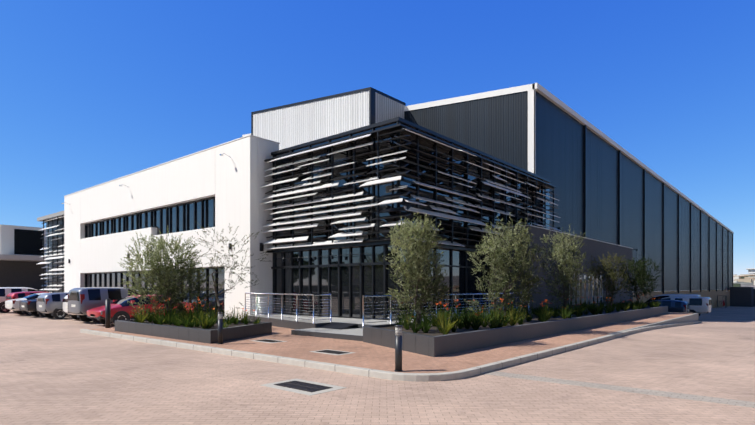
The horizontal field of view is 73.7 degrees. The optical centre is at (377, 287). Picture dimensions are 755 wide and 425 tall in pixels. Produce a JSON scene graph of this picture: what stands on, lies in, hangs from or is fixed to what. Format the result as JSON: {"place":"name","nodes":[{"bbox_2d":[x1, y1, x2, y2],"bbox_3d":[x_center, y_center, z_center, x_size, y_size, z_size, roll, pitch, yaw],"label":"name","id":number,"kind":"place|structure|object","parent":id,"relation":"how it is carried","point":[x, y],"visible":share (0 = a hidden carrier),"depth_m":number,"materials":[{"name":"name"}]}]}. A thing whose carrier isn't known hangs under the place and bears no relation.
{"place":"outdoors","nodes":[
{"label":"outdoors","id":0,"kind":"place"},
{"bbox_2d":[37,211,63,221],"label":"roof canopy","id":1,"kind":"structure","parent":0,"point":[51,216],"depth_m":47.22,"materials":[{"name":"grey metal"}]},
{"bbox_2d":[253,90,404,149],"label":"corrugated wall cladding","id":2,"kind":"structure","parent":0,"point":[290,126],"depth_m":39.68,"materials":[{"name":"white metal"}]},
{"bbox_2d":[251,87,405,134],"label":"roof trim","id":3,"kind":"structure","parent":2,"relation":"attached to","point":[372,91],"depth_m":37.91,"materials":[{"name":"black metal"}]},
{"bbox_2d":[0,306,754,424],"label":"road paving","id":4,"kind":"structure","parent":0,"point":[55,371],"depth_m":9.01,"materials":[{"name":"brick"}]},
{"bbox_2d":[0,287,38,312],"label":"white suv","id":5,"kind":"object","parent":4,"relation":"on","point":[5,292],"visible":0.21,"depth_m":34.92,"materials":[{"name":"white paint"}]},
{"bbox_2d":[0,224,45,291],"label":"neighbour building","id":6,"kind":"structure","parent":4,"relation":"on","point":[21,253],"depth_m":88.15,"materials":[{"name":"paint"}]},
{"bbox_2d":[5,293,44,315],"bbox_3d":[-21.459,1.054,33.042,2.140,1.436,4.606,0,0,40],"label":"white sedan car","id":7,"kind":"object","parent":4,"relation":"on","point":[12,304],"visible":0.35,"depth_m":31.36,"materials":[{"name":"white paint"}]},
{"bbox_2d":[6,291,50,312],"bbox_3d":[-23.244,1.019,34.957,2.040,1.506,3.956,0,0,40],"label":"red hatchback car","id":8,"kind":"object","parent":4,"relation":"on","point":[13,295],"visible":0.31,"depth_m":33.52,"materials":[{"name":"red paint"}]},
{"bbox_2d":[19,298,45,316],"bbox_3d":[-19.415,1.054,31.432,2.140,1.436,4.606,0,0,40],"label":"car","id":9,"kind":"object","parent":4,"relation":"on","point":[29,306],"visible":0.23,"depth_m":29.53,"materials":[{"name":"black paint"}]},
{"bbox_2d":[36,292,68,318],"bbox_3d":[-17.489,1.019,29.529,2.040,1.506,3.956,0,0,40],"label":"silver hatchback car","id":10,"kind":"object","parent":4,"relation":"on","point":[49,305],"visible":0.42,"depth_m":27.95,"materials":[{"name":"grey paint"}]},
{"bbox_2d":[46,217,63,291],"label":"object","id":11,"kind":"object","parent":4,"relation":"on","point":[55,241],"visible":0.07,"depth_m":48.18,"materials":[{"name":"black"}]},
{"bbox_2d":[63,295,78,319],"bbox_3d":[-15.186,1.019,28.224,2.040,1.506,3.956,0,0,40],"label":"white hatchback car","id":12,"kind":"object","parent":4,"relation":"on","point":[65,306],"visible":0.1,"depth_m":27.01,"materials":[{"name":"white paint"}]},
{"bbox_2d":[68,287,143,323],"bbox_3d":[-13.336,0.874,26.386,2.200,1.797,4.706,0,0,40],"label":"silver suv","id":13,"kind":"object","parent":4,"relation":"on","point":[82,301],"visible":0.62,"depth_m":24.68,"materials":[{"name":"grey paint"}]},
{"bbox_2d":[87,294,194,323],"bbox_3d":[-11.412,1.054,24.558,2.140,1.436,4.606,0,0,40],"label":"red sedan car","id":14,"kind":"object","parent":4,"relation":"on","point":[121,308],"visible":0.33,"depth_m":23.20,"materials":[{"name":"red paint"}]},
{"bbox_2d":[64,135,279,319],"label":"white office block","id":15,"kind":"structure","parent":4,"relation":"on","point":[234,182],"depth_m":26.99,"materials":[{"name":"paint"}]},
{"bbox_2d":[36,216,63,292],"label":"louvers","id":16,"kind":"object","parent":15,"relation":"attached to","point":[59,269],"depth_m":46.99,"materials":[{"name":"white metal"}]},
{"bbox_2d":[43,215,62,292],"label":"glass frames","id":17,"kind":"structure","parent":16,"relation":"attached to","point":[52,254],"depth_m":47.14,"materials":[{"name":"black"}]},
{"bbox_2d":[84,196,224,316],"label":"windows","id":18,"kind":"structure","parent":15,"relation":"attached to","point":[185,216],"depth_m":30.06,"materials":[{"name":"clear glass"}]},
{"bbox_2d":[61,153,263,262],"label":"wall lights","id":19,"kind":"object","parent":15,"relation":"on","point":[261,246],"depth_m":25.06,"materials":[{"name":"black metal"}]},
{"bbox_2d":[261,379,346,395],"bbox_3d":[-1.339,1.792,9.010,1.360,0.062,0.860,0,0,40],"label":"frame","id":20,"kind":"object","parent":4,"relation":"on","point":[305,387],"depth_m":8.95,"materials":[{"name":"black"}]},
{"bbox_2d":[247,314,484,340],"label":"entrance terrace","id":21,"kind":"structure","parent":4,"relation":"on","point":[345,328],"depth_m":18.73,"materials":[{"name":"concrete"}]},
{"bbox_2d":[245,293,331,323],"bbox_3d":[-3.964,0.784,21.439,0.915,1.076,6.714,0,0,-36],"label":"railing","id":22,"kind":"object","parent":21,"relation":"on","point":[296,307],"visible":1,"depth_m":19.78,"materials":[{"name":"silver metal"}]},
{"bbox_2d":[363,293,528,325],"bbox_3d":[3.486,0.784,20.072,0.052,1.076,12.148,0,0,40],"label":"railing","id":23,"kind":"object","parent":21,"relation":"on","point":[391,304],"visible":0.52,"depth_m":16.79,"materials":[{"name":"silver metal"}]},
{"bbox_2d":[80,321,701,381],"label":"kerb","id":24,"kind":"structure","parent":4,"relation":"on","point":[443,376],"depth_m":11.80,"materials":[{"name":"grey concrete"}]},
{"bbox_2d":[133,323,678,369],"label":"kerb joints","id":25,"kind":"object","parent":4,"relation":"on","point":[372,369],"visible":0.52,"depth_m":13.90,"materials":[{"name":"grey concrete"}]},
{"bbox_2d":[264,117,556,319],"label":"window frames","id":26,"kind":"structure","parent":4,"relation":"on","point":[389,129],"depth_m":22.62,"materials":[{"name":"black metal"}]},
{"bbox_2d":[261,128,411,249],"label":"fins","id":27,"kind":"object","parent":26,"relation":"attached to","point":[304,238],"visible":0.94,"depth_m":21.57,"materials":[{"name":"white metal"}]},
{"bbox_2d":[275,122,549,318],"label":"glass facade","id":28,"kind":"structure","parent":26,"relation":"attached to","point":[445,259],"depth_m":22.59,"materials":[{"name":"black glass"}]},
{"bbox_2d":[393,128,560,248],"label":"louvers","id":29,"kind":"object","parent":26,"relation":"attached to","point":[451,211],"visible":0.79,"depth_m":22.82,"materials":[{"name":"white metal"}]},
{"bbox_2d":[240,91,731,307],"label":"warehouse","id":30,"kind":"structure","parent":4,"relation":"on","point":[496,126],"depth_m":41.92,"materials":[{"name":"grey metal"}]},
{"bbox_2d":[242,83,733,233],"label":"roof trim","id":31,"kind":"structure","parent":30,"relation":"attached to","point":[531,89],"depth_m":35.54,"materials":[{"name":"white metal"}]},
{"bbox_2d":[556,125,732,294],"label":"warehouse downpipes","id":32,"kind":"object","parent":30,"relation":"attached to","point":[663,291],"visible":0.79,"depth_m":68.71,"materials":[{"name":"black metal"}]},
{"bbox_2d":[363,305,667,356],"bbox_3d":[8.539,1.922,23.074,3.560,1.500,26.376,0,0,40],"label":"planter","id":33,"kind":"object","parent":4,"relation":"on","point":[433,342],"visible":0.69,"depth_m":14.75,"materials":[{"name":"concrete"}]},
{"bbox_2d":[385,212,452,330],"bbox_3d":[1.150,-0.409,14.508,2.070,3.424,2.211,0,0,-9],"label":"olive tree","id":34,"kind":"object","parent":33,"relation":"on","point":[405,234],"visible":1,"depth_m":14.15,"materials":[{"name":"green plant"}]},
{"bbox_2d":[391,298,555,334],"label":"plants","id":35,"kind":"object","parent":33,"relation":"on","point":[466,320],"visible":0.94,"depth_m":15.49,"materials":[{"name":"green plant"}]},
{"bbox_2d":[464,214,552,319],"bbox_3d":[4.581,-0.641,18.003,2.800,3.908,2.795,0,0,40],"label":"olive tree","id":36,"kind":"object","parent":33,"relation":"on","point":[502,260],"visible":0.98,"depth_m":17.82,"materials":[{"name":"green plant"}]},
{"bbox_2d":[534,223,594,309],"bbox_3d":[8.314,-0.805,22.664,2.819,4.228,2.561,0,0,40],"label":"olive tree","id":37,"kind":"object","parent":33,"relation":"on","point":[566,262],"visible":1,"depth_m":22.42,"materials":[{"name":"green plant"}]},
{"bbox_2d":[503,295,661,318],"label":"plants","id":38,"kind":"object","parent":33,"relation":"on","point":[563,313],"visible":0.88,"depth_m":23.43,"materials":[{"name":"green plant"}]},
{"bbox_2d":[586,251,632,307],"bbox_3d":[12.809,-0.370,27.965,2.565,3.355,1.909,0,0,17],"label":"olive tree","id":39,"kind":"object","parent":33,"relation":"on","point":[611,283],"visible":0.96,"depth_m":27.76,"materials":[{"name":"green plant"}]},
{"bbox_2d":[617,256,662,303],"bbox_3d":[16.383,-0.354,31.624,2.675,3.317,2.222,0,0,40],"label":"dark tree","id":40,"kind":"object","parent":33,"relation":"on","point":[639,271],"visible":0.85,"depth_m":31.35,"materials":[{"name":"green plant"}]},
{"bbox_2d":[493,226,632,309],"bbox_3d":[12.628,0.122,33.040,2.900,6.300,19.300,0,0,40],"label":"annex","id":41,"kind":"object","parent":4,"relation":"on","point":[592,249],"visible":0.29,"depth_m":27.43,"materials":[{"name":"paint"}]},
{"bbox_2d":[496,225,632,248],"bbox_3d":[12.640,-3.053,33.031,2.930,0.050,19.360,0,0,40],"label":"wall coping","id":42,"kind":"object","parent":41,"relation":"on","point":[567,233],"visible":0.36,"depth_m":28.08,"materials":[{"name":"grey metal"}]},
{"bbox_2d":[543,262,616,304],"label":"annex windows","id":43,"kind":"structure","parent":41,"relation":"attached to","point":[584,279],"depth_m":31.02,"materials":[{"name":"black glass"}]},
{"bbox_2d":[483,371,754,407],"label":"threshold strip","id":44,"kind":"object","parent":4,"relation":"on","point":[654,392],"visible":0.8,"depth_m":8.65,"materials":[{"name":"grey concrete"}]},
{"bbox_2d":[609,312,698,333],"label":"curb","id":45,"kind":"structure","parent":4,"relation":"on","point":[690,317],"depth_m":26.60,"materials":[{"name":"concrete"}]},
{"bbox_2d":[644,300,689,312],"bbox_3d":[21.988,1.704,39.320,3.956,1.506,2.040,0,0,40],"label":"navy hatchback","id":46,"kind":"object","parent":4,"relation":"on","point":[678,306],"visible":0.42,"depth_m":37.98,"materials":[{"name":"blue paint"}]},
{"bbox_2d":[644,294,700,303],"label":"car","id":47,"kind":"object","parent":4,"relation":"on","point":[658,297],"visible":0.15,"depth_m":43.39,"materials":[{"name":"white paint"}]},
{"bbox_2d":[659,297,711,315],"bbox_3d":[24.200,1.652,41.377,5.306,1.803,2.180,0,0,40],"label":"van","id":48,"kind":"object","parent":4,"relation":"on","point":[699,305],"visible":0.44,"depth_m":39.55,"materials":[{"name":"white paint"}]},
{"bbox_2d":[0,0,754,274],"label":"sky","id":49,"kind":"structure","parent":0,"point":[93,92],"materials":[{"name":"blue"}]},
{"bbox_2d":[89,312,693,372],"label":"walk paving","id":50,"kind":"structure","parent":0,"point":[371,356],"depth_m":13.58,"materials":[{"name":"brick"}]},
{"bbox_2d":[105,299,110,327],"bbox_3d":[-10.984,1.122,20.511,0.190,1.300,0.190,0,0,40],"label":"bollard post","id":51,"kind":"object","parent":50,"relation":"on","point":[107,313],"visible":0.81,"depth_m":20.44,"materials":[{"name":"black metal"}]},
{"bbox_2d":[115,319,271,343],"bbox_3d":[-6.345,1.457,18.136,6.649,0.410,3.306,0,0,40],"label":"planter","id":52,"kind":"object","parent":50,"relation":"on","point":[239,330],"visible":0.71,"depth_m":16.58,"materials":[{"name":"concrete"}]},
{"bbox_2d":[119,225,212,317],"bbox_3d":[-7.940,-0.394,19.328,3.121,3.762,3.149,0,0,0],"label":"olive tree","id":53,"kind":"object","parent":52,"relation":"on","point":[165,276],"visible":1,"depth_m":18.78,"materials":[{"name":"green plant"}]},
{"bbox_2d":[127,297,262,328],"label":"plants","id":54,"kind":"object","parent":52,"relation":"on","point":[186,319],"visible":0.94,"depth_m":17.84,"materials":[{"name":"green plant"}]},
{"bbox_2d":[191,221,267,311],"bbox_3d":[-4.852,-0.408,16.850,2.723,3.594,2.291,0,0,-24],"label":"bare tree","id":55,"kind":"object","parent":52,"relation":"on","point":[215,284],"visible":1,"depth_m":16.93,"materials":[{"name":"brown plant"}]},
{"bbox_2d":[217,312,222,343],"bbox_3d":[-4.569,1.182,14.626,0.170,0.920,0.170,0,0,40],"label":"bollard light","id":56,"kind":"object","parent":50,"relation":"on","point":[220,327],"visible":1,"depth_m":14.56,"materials":[{"name":"grey metal"}]},
{"bbox_2d":[251,339,286,342],"bbox_3d":[-3.344,1.666,15.447,1.040,0.062,0.640,0,0,40],"label":"drain grate","id":57,"kind":"object","parent":50,"relation":"on","point":[269,341],"visible":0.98,"depth_m":15.30,"materials":[{"name":"black"}]},
{"bbox_2d":[310,349,354,354],"bbox_3d":[-1.145,1.666,12.786,1.040,0.062,0.640,0,0,40],"label":"drain grate","id":58,"kind":"object","parent":50,"relation":"on","point":[332,352],"visible":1,"depth_m":12.71,"materials":[{"name":"black"}]},
{"bbox_2d":[394,325,402,371],"bbox_3d":[0.414,1.192,9.881,0.170,0.900,0.170,0,0,40],"label":"bollard light","id":59,"kind":"object","parent":50,"relation":"on","point":[398,348],"visible":1,"depth_m":9.82,"materials":[{"name":"grey metal"}]},
{"bbox_2d":[717,295,726,307],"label":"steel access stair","id":60,"kind":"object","parent":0,"point":[722,299],"visible":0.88,"depth_m":98.19,"materials":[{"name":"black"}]},
{"bbox_2d":[733,274,754,286],"bbox_3d":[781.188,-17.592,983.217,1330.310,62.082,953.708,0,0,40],"label":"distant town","id":61,"kind":"object","parent":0,"point":[744,278],"visible":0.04,"depth_m":894.66,"materials":[{"name":"white"}]},
{"bbox_2d":[733,280,754,288],"bbox_3d":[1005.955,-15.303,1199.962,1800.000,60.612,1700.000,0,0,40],"label":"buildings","id":62,"kind":"structure","parent":0,"point":[746,284],"depth_m":756.09,"materials":[{"name":"white"}]},
{"bbox_2d":[746,268,754,273],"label":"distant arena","id":63,"kind":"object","parent":62,"relation":"on","point":[751,270],"visible":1,"depth_m":1219.38,"materials":[{"name":"white"}]},
{"label":"terrain ground","id":64,"kind":"structure","parent":0,"visible":0},
{"bbox_2d":[730,287,754,306],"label":"boundary wall","id":65,"kind":"structure","parent":64,"relation":"on","point":[742,296],"depth_m":114.69,"materials":[{"name":"paint"}]}
]}

